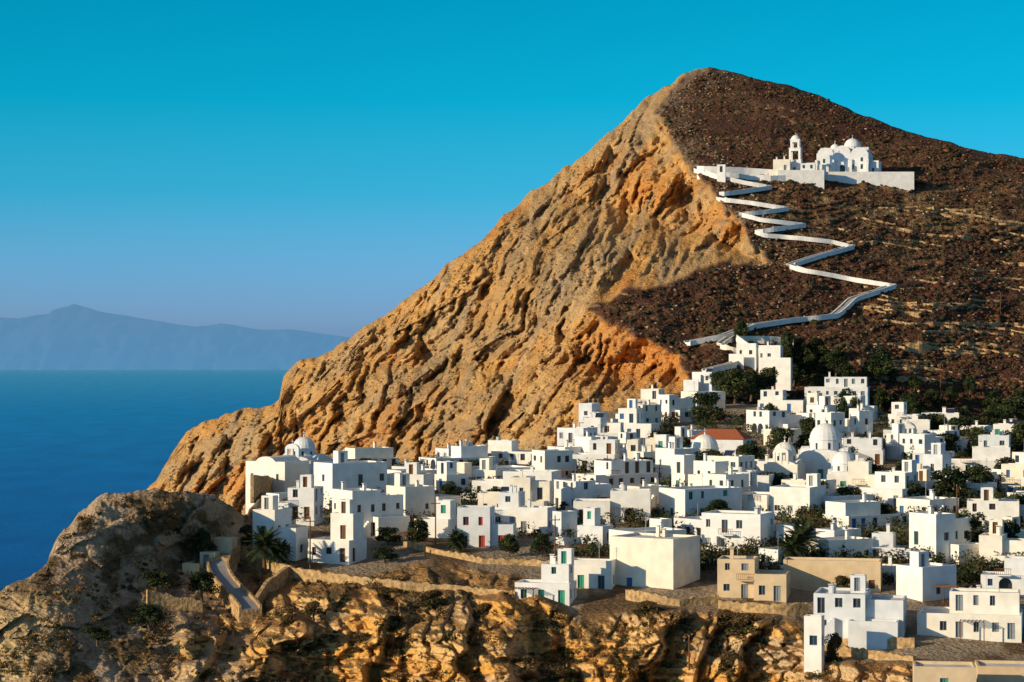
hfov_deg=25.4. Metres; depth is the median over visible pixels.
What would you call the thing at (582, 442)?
white house
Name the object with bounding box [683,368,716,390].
white house
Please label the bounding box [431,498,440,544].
utility pole
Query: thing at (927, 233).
terrace wall
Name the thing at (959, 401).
hillside scrub
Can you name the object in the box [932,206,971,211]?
terrace wall
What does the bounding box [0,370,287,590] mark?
sea
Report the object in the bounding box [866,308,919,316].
terrace wall
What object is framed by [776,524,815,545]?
white house
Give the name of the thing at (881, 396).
tree
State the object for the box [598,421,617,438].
white house
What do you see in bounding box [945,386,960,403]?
tree
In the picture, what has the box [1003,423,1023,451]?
tree
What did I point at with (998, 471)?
white house
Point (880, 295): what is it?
terrace wall
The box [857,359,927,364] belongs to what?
terrace wall
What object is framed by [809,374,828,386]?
tree
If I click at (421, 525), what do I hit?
tree
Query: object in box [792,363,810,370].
tree
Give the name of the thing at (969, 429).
tree
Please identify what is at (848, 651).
stone wall
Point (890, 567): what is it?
white house
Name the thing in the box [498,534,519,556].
tree
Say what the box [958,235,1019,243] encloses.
terrace wall
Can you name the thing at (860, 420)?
white house
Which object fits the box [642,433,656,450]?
white house
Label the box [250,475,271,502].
stone wall
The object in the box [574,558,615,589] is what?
white house
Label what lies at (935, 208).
terrace wall
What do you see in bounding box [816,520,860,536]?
white house
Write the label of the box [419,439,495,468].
white house
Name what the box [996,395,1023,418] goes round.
tree
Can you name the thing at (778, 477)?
tree
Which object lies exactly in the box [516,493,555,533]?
white house
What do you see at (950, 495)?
tree
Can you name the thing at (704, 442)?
church
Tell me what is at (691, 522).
white house
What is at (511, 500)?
white house
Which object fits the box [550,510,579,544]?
white house
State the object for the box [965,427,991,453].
tree
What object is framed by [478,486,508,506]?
white house
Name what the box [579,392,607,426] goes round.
white house
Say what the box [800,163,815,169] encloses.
white house
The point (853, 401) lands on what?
tree
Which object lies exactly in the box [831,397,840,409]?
white house
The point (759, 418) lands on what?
white house
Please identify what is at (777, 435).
tree
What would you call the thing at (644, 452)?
white house
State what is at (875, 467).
tree
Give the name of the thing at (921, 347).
terrace wall
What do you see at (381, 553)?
tree
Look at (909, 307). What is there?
terrace wall
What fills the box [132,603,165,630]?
tree
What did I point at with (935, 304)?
terrace wall
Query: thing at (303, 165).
sky
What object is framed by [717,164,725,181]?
white house
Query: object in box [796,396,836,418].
white house
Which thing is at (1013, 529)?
tree
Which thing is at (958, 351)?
terrace wall
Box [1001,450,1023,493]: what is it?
white house
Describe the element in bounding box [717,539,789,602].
stone house
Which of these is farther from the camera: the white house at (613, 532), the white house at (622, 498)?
the white house at (622, 498)
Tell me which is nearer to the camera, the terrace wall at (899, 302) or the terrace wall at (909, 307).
the terrace wall at (909, 307)
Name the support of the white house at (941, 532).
on the rocky hillside
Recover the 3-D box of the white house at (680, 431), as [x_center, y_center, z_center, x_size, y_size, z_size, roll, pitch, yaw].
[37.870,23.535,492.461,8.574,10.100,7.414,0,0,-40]
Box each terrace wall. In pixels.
[812,227,850,230]
[842,240,921,249]
[855,217,895,224]
[857,305,890,308]
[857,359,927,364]
[858,292,897,299]
[860,343,950,351]
[863,286,924,289]
[863,308,921,315]
[863,358,922,366]
[864,376,936,384]
[866,209,951,217]
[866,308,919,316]
[877,298,916,303]
[878,206,975,217]
[880,306,932,311]
[883,319,981,328]
[884,303,961,309]
[886,227,962,239]
[888,344,984,355]
[893,239,940,245]
[894,364,938,370]
[894,367,951,372]
[896,229,948,236]
[910,342,974,352]
[916,376,952,383]
[917,279,955,284]
[918,341,1002,348]
[922,212,1021,222]
[924,330,963,333]
[929,302,987,309]
[929,324,1014,334]
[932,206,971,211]
[942,346,1021,356]
[952,322,1023,326]
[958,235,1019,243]
[961,267,999,271]
[968,298,1002,302]
[970,277,1021,279]
[986,327,1023,332]
[995,222,1023,226]
[998,231,1023,239]
[1000,262,1023,264]
[1006,287,1023,291]
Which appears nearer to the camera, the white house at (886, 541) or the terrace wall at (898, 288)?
the white house at (886, 541)
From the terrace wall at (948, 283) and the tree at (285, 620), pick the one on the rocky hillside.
the tree at (285, 620)
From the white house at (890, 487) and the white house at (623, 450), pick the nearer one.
the white house at (890, 487)
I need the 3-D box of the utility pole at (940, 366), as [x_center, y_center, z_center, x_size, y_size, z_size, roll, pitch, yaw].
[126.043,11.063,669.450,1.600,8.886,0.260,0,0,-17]
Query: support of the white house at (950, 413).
on the rocky hillside
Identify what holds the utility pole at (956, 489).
on the rocky hillside
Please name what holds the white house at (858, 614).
on the rocky hillside
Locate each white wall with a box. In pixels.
[697,166,772,178]
[716,172,785,180]
[736,335,758,357]
[740,336,793,344]
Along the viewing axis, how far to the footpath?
666.84 m
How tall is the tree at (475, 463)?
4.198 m
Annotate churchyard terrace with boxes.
[770,170,913,192]
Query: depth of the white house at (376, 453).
461.39 m
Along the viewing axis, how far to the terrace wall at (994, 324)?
725.18 m
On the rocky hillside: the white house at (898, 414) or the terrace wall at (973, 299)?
the white house at (898, 414)
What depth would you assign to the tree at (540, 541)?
353.06 m
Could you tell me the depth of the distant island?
26738.26 m
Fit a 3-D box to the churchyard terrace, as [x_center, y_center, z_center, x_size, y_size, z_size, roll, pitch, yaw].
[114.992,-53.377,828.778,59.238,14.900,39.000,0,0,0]
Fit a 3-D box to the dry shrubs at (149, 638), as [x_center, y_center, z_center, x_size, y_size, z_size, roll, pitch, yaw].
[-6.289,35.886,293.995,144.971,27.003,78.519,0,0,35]
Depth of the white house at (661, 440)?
462.18 m
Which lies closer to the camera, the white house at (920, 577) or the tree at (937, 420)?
the white house at (920, 577)
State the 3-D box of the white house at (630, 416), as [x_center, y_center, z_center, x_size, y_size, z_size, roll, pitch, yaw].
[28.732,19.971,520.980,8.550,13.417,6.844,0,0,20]
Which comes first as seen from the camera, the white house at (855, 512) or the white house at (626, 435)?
the white house at (855, 512)
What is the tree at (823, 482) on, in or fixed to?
on the rocky hillside
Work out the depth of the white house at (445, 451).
471.41 m
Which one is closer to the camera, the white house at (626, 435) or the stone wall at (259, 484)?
the stone wall at (259, 484)
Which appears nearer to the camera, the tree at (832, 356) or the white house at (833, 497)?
the white house at (833, 497)
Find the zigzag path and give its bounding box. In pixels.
[684,168,896,345]
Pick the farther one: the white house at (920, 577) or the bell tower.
the bell tower
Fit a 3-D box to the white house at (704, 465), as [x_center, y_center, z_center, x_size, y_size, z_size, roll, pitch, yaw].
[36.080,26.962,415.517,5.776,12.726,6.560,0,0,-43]
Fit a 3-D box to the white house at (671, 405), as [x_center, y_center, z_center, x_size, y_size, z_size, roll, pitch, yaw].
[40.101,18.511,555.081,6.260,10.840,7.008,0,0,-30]
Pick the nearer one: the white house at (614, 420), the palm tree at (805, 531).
the palm tree at (805, 531)
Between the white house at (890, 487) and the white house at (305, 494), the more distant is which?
the white house at (890, 487)
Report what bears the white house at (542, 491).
on the rocky hillside
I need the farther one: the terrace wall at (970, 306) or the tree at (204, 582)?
the terrace wall at (970, 306)
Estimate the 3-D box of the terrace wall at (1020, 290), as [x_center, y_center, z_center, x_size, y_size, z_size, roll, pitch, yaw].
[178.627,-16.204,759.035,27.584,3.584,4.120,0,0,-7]
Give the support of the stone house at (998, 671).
on the rocky hillside
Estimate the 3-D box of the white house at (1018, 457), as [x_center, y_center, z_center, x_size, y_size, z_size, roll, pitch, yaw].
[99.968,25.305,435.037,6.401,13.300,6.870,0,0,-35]
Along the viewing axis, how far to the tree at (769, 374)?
612.54 m
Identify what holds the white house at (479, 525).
on the rocky hillside
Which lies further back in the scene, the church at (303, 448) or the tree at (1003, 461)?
the church at (303, 448)
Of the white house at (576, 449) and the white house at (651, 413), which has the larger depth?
the white house at (651, 413)
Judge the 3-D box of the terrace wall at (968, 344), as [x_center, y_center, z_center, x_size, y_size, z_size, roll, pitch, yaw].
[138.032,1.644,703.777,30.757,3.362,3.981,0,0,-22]
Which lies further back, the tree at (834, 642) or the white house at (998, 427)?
the white house at (998, 427)
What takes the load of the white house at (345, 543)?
on the rocky hillside
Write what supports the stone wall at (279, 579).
on the rocky hillside
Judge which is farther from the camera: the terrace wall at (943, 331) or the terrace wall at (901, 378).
the terrace wall at (943, 331)
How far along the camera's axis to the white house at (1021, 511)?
379.54 m
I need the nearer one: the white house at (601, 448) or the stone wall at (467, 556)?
the stone wall at (467, 556)
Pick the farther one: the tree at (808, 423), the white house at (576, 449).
the tree at (808, 423)
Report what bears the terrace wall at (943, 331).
on the mountain
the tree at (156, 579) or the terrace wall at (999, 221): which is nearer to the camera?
the tree at (156, 579)
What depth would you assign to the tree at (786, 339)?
669.27 m
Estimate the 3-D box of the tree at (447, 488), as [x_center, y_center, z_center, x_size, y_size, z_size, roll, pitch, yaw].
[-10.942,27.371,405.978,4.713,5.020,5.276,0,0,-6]
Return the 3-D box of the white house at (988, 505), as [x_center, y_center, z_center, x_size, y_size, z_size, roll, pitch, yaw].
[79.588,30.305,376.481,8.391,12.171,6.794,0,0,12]
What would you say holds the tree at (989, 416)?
on the rocky hillside
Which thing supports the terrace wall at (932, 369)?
on the mountain
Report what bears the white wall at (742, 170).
on the mountain
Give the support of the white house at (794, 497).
on the rocky hillside
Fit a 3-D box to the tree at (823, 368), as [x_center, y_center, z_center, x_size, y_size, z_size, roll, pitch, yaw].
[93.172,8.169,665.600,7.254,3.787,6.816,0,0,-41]
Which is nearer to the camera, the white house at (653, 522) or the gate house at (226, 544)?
the gate house at (226, 544)
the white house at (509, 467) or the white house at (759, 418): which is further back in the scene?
the white house at (759, 418)
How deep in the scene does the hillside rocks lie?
772.81 m
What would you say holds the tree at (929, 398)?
on the mountain
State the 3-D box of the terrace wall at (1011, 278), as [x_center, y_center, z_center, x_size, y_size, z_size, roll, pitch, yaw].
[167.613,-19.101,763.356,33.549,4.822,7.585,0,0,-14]
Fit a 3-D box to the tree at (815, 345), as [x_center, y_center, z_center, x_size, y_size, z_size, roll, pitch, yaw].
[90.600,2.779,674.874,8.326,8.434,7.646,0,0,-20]
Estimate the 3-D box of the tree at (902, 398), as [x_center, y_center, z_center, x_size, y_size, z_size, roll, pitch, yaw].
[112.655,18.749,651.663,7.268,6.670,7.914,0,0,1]
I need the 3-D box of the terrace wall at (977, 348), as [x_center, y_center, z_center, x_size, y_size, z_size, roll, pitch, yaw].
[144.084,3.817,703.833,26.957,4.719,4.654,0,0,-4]
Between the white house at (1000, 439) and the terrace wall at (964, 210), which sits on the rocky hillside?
the white house at (1000, 439)
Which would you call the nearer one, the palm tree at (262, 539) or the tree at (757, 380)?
the palm tree at (262, 539)
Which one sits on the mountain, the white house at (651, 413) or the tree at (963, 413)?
the tree at (963, 413)
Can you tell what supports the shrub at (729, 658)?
on the rocky hillside
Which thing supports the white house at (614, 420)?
on the rocky hillside
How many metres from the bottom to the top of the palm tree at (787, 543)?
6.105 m
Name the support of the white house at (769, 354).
on the mountain
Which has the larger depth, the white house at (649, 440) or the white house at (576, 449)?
the white house at (649, 440)
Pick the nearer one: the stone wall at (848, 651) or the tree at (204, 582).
the stone wall at (848, 651)
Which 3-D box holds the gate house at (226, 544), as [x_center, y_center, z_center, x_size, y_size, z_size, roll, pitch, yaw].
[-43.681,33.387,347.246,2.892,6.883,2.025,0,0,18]
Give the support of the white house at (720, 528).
on the rocky hillside
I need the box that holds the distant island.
[0,304,349,369]
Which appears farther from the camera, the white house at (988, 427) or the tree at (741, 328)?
the tree at (741, 328)
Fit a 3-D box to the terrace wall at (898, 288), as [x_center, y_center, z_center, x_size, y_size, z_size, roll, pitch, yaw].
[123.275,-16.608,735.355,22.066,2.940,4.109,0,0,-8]
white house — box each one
[253,495,307,560]
[266,492,287,501]
[278,474,322,525]
[308,499,366,564]
[314,450,386,508]
[332,434,398,468]
[332,481,409,537]
[386,473,460,515]
[387,462,432,485]
[387,464,436,485]
[392,459,428,468]
[414,499,456,537]
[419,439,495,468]
[434,461,469,490]
[435,443,485,456]
[457,462,471,482]
[457,491,516,547]
[461,460,560,499]
[472,458,506,479]
[472,465,529,469]
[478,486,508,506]
[488,437,531,464]
[495,485,524,522]
[510,469,552,505]
[512,548,576,605]
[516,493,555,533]
[532,449,575,478]
[548,440,580,452]
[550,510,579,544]
[553,447,576,476]
[554,468,610,510]
[557,423,597,445]
[573,435,621,469]
[573,482,650,523]
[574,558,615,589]
[575,431,611,452]
[576,453,657,487]
[577,507,612,544]
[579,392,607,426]
[584,412,623,432]
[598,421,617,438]
[609,522,685,548]
[610,517,699,589]
[611,414,617,421]
[618,399,659,437]
[618,432,642,447]
[619,478,668,507]
[620,437,627,458]
[627,439,652,458]
[631,384,664,403]
[634,438,654,472]
[638,400,660,425]
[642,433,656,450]
[649,518,671,527]
[655,434,669,447]
[655,436,694,482]
[658,394,692,421]
[659,473,741,518]
[670,426,693,447]
[671,454,694,486]
[674,505,701,538]
[681,391,725,409]
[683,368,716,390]
[687,425,703,434]
[688,453,728,485]
[702,505,773,550]
[705,466,748,492]
[707,450,754,469]
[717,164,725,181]
[726,467,774,491]
[729,343,757,370]
[742,473,825,517]
[746,407,803,433]
[755,447,769,473]
[758,386,806,412]
[759,341,782,372]
[759,534,811,569]
[764,428,800,445]
[773,156,790,174]
[776,358,791,390]
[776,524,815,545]
[781,473,805,484]
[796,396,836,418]
[798,425,884,464]
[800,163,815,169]
[804,372,868,404]
[804,409,824,419]
[804,614,824,673]
[807,393,836,404]
[808,529,872,557]
[814,574,906,649]
[815,406,859,437]
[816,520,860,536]
[821,479,847,493]
[822,487,872,507]
[823,492,908,528]
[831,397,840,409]
[844,392,877,420]
[845,397,868,425]
[848,447,874,487]
[850,405,872,435]
[859,460,920,505]
[870,524,914,561]
[882,556,895,582]
[883,414,930,442]
[884,423,904,459]
[888,402,921,426]
[892,464,921,470]
[896,484,958,512]
[896,550,959,603]
[899,428,954,460]
[909,505,978,564]
[913,453,954,469]
[917,469,940,496]
[917,571,1022,645]
[921,407,958,422]
[923,418,971,455]
[923,443,951,479]
[939,425,967,438]
[951,434,1009,471]
[960,420,991,431]
[960,480,996,501]
[967,487,1018,531]
[969,556,1023,596]
[978,429,1010,456]
[979,519,1023,569]
[983,458,996,480]
[983,516,1023,537]
[990,419,1016,434]
[992,469,1000,487]
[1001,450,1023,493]
[1007,492,1023,497]
[1012,439,1023,462]
[1019,504,1023,526]
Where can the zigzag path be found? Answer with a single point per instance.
(847, 303)
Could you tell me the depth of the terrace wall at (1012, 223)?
802.52 m
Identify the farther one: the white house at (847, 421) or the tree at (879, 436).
the white house at (847, 421)
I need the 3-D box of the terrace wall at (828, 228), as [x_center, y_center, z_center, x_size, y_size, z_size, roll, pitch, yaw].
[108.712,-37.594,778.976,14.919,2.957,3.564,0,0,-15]
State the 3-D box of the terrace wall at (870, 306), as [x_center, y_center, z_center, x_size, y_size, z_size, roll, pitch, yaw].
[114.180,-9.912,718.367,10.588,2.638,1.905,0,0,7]
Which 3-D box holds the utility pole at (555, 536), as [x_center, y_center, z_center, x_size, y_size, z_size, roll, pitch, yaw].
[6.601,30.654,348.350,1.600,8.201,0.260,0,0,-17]
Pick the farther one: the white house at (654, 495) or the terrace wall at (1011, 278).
the terrace wall at (1011, 278)
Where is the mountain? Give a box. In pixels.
[146,67,1023,514]
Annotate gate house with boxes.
[182,551,219,573]
[214,536,236,572]
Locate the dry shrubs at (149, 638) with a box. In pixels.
[0,492,912,681]
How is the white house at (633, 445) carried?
on the rocky hillside
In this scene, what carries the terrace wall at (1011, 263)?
on the mountain
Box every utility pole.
[305,517,314,568]
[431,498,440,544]
[550,516,559,557]
[683,637,694,669]
[938,364,942,389]
[952,486,960,513]
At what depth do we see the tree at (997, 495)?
392.56 m
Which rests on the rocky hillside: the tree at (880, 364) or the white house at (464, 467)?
the white house at (464, 467)
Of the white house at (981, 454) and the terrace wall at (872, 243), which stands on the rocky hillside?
the white house at (981, 454)
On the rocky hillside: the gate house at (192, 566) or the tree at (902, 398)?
the gate house at (192, 566)
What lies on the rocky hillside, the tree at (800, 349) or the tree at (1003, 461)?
the tree at (1003, 461)
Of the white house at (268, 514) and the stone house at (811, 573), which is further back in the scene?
the white house at (268, 514)
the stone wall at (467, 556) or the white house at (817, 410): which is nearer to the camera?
the stone wall at (467, 556)
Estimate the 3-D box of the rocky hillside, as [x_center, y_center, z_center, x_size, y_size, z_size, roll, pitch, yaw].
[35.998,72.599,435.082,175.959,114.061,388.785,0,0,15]
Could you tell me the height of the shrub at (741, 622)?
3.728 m
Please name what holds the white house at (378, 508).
on the rocky hillside
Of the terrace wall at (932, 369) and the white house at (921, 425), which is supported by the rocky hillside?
the white house at (921, 425)
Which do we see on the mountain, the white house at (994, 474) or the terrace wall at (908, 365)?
the terrace wall at (908, 365)
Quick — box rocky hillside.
[0,404,1023,681]
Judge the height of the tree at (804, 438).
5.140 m
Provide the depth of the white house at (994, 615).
302.68 m
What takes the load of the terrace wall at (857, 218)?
on the mountain
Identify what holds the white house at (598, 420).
on the rocky hillside
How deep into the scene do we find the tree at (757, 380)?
605.15 m
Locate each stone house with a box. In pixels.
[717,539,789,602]
[783,557,881,591]
[913,661,975,681]
[975,660,1023,681]
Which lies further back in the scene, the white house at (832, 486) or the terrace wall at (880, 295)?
the terrace wall at (880, 295)
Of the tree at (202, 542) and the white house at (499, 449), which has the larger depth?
the white house at (499, 449)
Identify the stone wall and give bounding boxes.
[146,590,202,614]
[239,549,515,598]
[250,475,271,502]
[255,566,288,605]
[326,610,398,626]
[403,541,557,565]
[405,598,475,605]
[625,589,718,606]
[718,599,807,616]
[824,645,915,660]
[840,637,914,648]
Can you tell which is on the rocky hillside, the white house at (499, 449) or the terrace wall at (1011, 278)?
the white house at (499, 449)
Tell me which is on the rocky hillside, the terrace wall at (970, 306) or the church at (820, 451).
the church at (820, 451)
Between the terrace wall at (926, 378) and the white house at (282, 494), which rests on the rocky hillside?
the white house at (282, 494)
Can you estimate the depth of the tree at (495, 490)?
401.78 m
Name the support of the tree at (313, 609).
on the rocky hillside
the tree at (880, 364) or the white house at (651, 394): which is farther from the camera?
the tree at (880, 364)
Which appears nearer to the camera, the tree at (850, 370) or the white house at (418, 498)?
the white house at (418, 498)
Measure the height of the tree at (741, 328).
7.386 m
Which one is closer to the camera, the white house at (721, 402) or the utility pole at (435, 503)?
the utility pole at (435, 503)
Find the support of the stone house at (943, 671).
on the rocky hillside
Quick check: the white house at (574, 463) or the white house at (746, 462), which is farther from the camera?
the white house at (574, 463)
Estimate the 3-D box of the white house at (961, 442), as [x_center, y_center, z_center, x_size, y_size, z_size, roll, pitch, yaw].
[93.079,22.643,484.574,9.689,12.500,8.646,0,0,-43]
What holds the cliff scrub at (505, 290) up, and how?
on the mountain
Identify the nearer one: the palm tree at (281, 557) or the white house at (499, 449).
the palm tree at (281, 557)
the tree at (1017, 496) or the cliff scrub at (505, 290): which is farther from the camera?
the cliff scrub at (505, 290)
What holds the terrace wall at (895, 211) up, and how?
on the mountain
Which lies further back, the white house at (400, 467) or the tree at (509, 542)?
the white house at (400, 467)
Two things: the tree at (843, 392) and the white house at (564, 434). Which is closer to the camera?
the white house at (564, 434)
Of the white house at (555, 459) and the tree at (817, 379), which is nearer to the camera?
the white house at (555, 459)
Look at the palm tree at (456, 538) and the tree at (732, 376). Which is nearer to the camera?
the palm tree at (456, 538)
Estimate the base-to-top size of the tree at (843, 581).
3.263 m
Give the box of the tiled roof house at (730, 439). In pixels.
[689,429,753,454]
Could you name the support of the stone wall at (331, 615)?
on the rocky hillside
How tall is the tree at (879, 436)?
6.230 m
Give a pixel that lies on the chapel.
(284, 472)
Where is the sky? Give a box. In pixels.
[0,0,1023,337]
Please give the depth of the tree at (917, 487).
404.38 m
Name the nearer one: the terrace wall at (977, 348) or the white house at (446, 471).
the white house at (446, 471)
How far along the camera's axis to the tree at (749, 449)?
455.81 m
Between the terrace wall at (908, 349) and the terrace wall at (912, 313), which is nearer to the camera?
the terrace wall at (908, 349)
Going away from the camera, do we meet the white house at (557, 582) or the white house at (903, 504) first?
the white house at (557, 582)
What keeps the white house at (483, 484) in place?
on the rocky hillside
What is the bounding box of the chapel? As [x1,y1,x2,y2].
[246,455,309,513]
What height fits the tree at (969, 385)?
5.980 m
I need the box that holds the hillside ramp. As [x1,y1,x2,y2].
[207,545,261,622]
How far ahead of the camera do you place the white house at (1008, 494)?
395.53 m
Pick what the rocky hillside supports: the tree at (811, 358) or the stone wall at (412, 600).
the stone wall at (412, 600)
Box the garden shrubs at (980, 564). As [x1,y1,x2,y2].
[292,404,1023,586]
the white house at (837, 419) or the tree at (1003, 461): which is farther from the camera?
the white house at (837, 419)
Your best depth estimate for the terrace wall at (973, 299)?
740.57 m
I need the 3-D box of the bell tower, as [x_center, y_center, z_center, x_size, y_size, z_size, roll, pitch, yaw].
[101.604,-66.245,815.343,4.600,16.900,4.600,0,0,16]
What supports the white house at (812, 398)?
on the rocky hillside
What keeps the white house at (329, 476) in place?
on the rocky hillside
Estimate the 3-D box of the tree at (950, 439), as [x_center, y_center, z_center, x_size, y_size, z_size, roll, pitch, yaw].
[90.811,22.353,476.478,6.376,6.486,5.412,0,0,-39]
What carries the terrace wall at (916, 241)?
on the mountain
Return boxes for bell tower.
[788,133,802,169]
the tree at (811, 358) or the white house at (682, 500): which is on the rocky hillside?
the white house at (682, 500)
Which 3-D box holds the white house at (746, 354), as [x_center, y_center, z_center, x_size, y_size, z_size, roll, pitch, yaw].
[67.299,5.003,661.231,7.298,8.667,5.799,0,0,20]
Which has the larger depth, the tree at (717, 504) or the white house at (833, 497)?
the white house at (833, 497)
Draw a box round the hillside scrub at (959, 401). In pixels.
[597,69,1023,419]
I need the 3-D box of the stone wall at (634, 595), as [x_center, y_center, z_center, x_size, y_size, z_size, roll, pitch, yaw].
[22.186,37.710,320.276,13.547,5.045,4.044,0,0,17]
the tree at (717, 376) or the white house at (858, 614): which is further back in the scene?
the tree at (717, 376)
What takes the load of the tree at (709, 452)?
on the rocky hillside
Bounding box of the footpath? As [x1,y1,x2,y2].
[702,323,754,371]
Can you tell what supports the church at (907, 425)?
on the rocky hillside
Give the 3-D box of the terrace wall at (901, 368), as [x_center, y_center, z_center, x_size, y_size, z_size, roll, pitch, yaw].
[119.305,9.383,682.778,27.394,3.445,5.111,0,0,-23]
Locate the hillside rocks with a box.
[621,69,1023,391]
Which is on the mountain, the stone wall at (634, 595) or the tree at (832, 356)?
the tree at (832, 356)
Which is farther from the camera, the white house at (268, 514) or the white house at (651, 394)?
the white house at (651, 394)
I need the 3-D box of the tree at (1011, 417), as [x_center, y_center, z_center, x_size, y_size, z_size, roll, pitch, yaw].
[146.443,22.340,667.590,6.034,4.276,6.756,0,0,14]
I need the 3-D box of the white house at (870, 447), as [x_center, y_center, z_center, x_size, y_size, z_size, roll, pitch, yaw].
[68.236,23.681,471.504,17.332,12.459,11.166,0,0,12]
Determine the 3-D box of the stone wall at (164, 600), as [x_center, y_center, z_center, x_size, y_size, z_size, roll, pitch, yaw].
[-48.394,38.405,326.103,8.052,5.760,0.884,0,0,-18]
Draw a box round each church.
[283,432,332,473]
[690,433,718,454]
[764,436,805,478]
[796,417,854,478]
[815,135,880,171]
[827,444,854,485]
[903,417,917,432]
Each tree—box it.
[80,625,113,646]
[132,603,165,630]
[139,570,174,590]
[185,528,217,553]
[187,569,221,602]
[239,524,252,550]
[242,525,286,571]
[266,540,294,563]
[278,614,293,626]
[303,601,323,619]
[349,632,371,651]
[370,546,399,563]
[375,526,402,544]
[405,517,430,541]
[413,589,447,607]
[439,481,463,495]
[445,529,468,550]
[466,458,479,465]
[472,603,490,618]
[486,487,500,491]
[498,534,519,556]
[529,533,553,556]
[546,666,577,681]
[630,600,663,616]
[633,456,654,471]
[650,430,668,436]
[671,435,690,447]
[687,392,726,422]
[692,449,723,459]
[700,499,730,515]
[708,371,727,389]
[715,367,757,403]
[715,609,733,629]
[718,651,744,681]
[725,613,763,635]
[732,319,751,337]
[736,439,771,458]
[741,369,768,400]
[757,367,778,389]
[758,471,789,485]
[762,404,779,410]
[765,426,794,449]
[774,532,808,557]
[778,517,825,556]
[780,332,794,357]
[786,337,810,362]
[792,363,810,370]
[792,364,808,385]
[793,431,811,448]
[799,417,814,433]
[800,355,815,370]
[803,354,817,370]
[804,480,829,493]
[807,337,828,357]
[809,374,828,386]
[815,356,825,364]
[819,363,834,374]
[824,347,847,376]
[824,633,842,662]
[832,575,849,587]
[833,396,851,417]
[835,486,861,495]
[836,387,856,396]
[837,362,856,376]
[848,395,861,407]
[862,346,898,384]
[864,433,885,449]
[864,457,885,472]
[869,387,893,405]
[880,503,895,514]
[895,395,913,401]
[906,391,919,400]
[906,397,925,413]
[907,375,923,390]
[907,480,924,496]
[918,412,946,429]
[922,389,944,407]
[930,465,970,499]
[936,432,961,452]
[941,492,963,507]
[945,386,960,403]
[946,417,973,435]
[951,451,971,458]
[954,409,973,418]
[955,509,986,542]
[963,375,977,394]
[964,465,1000,491]
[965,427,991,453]
[966,426,977,438]
[972,408,1003,426]
[980,389,1006,405]
[981,403,1007,413]
[993,457,1015,481]
[993,491,1003,498]
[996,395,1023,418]
[1003,412,1020,419]
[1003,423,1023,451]
[1004,519,1021,537]
[1005,492,1023,504]
[1013,389,1023,398]
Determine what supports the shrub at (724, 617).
on the rocky hillside
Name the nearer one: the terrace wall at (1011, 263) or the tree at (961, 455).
the tree at (961, 455)
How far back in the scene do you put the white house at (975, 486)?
409.96 m
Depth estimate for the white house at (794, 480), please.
411.02 m
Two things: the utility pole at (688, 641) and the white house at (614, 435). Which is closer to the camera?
the utility pole at (688, 641)
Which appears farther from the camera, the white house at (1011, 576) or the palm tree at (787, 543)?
the palm tree at (787, 543)
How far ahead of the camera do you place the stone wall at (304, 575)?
334.66 m
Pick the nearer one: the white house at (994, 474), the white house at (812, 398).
the white house at (994, 474)
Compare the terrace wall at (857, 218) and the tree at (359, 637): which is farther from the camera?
the terrace wall at (857, 218)
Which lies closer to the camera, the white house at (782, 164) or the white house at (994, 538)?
the white house at (994, 538)
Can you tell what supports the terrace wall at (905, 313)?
on the mountain
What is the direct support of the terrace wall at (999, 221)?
on the mountain
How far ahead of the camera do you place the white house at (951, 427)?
494.60 m
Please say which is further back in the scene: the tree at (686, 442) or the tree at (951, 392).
the tree at (951, 392)
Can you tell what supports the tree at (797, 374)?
on the mountain
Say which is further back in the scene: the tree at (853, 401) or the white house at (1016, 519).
the tree at (853, 401)
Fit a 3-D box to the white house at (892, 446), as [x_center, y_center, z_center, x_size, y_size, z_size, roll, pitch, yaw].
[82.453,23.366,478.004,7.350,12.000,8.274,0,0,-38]
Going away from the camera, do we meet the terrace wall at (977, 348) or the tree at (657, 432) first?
the tree at (657, 432)
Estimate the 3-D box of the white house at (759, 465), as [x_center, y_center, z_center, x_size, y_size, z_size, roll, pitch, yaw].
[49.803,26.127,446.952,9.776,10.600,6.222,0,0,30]
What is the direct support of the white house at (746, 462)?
on the rocky hillside
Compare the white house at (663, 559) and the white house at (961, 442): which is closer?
the white house at (663, 559)
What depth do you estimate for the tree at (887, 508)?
382.69 m
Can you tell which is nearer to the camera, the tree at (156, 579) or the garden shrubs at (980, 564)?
the tree at (156, 579)
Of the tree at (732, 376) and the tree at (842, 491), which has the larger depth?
the tree at (732, 376)
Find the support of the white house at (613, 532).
on the rocky hillside
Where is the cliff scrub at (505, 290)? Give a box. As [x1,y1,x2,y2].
[163,155,717,495]
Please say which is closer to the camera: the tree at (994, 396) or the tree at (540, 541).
the tree at (540, 541)
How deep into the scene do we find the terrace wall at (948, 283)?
745.70 m
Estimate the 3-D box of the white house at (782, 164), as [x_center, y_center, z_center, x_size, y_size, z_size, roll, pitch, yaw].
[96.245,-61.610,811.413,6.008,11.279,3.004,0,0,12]
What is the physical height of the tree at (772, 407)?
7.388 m
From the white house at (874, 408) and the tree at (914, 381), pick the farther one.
the tree at (914, 381)
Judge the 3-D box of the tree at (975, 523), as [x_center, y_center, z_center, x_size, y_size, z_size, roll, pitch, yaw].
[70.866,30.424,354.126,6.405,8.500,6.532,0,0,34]
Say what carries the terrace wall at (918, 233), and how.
on the mountain
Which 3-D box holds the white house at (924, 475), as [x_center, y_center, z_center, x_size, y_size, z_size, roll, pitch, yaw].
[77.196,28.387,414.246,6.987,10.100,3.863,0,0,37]
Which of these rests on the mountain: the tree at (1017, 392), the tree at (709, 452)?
the tree at (1017, 392)

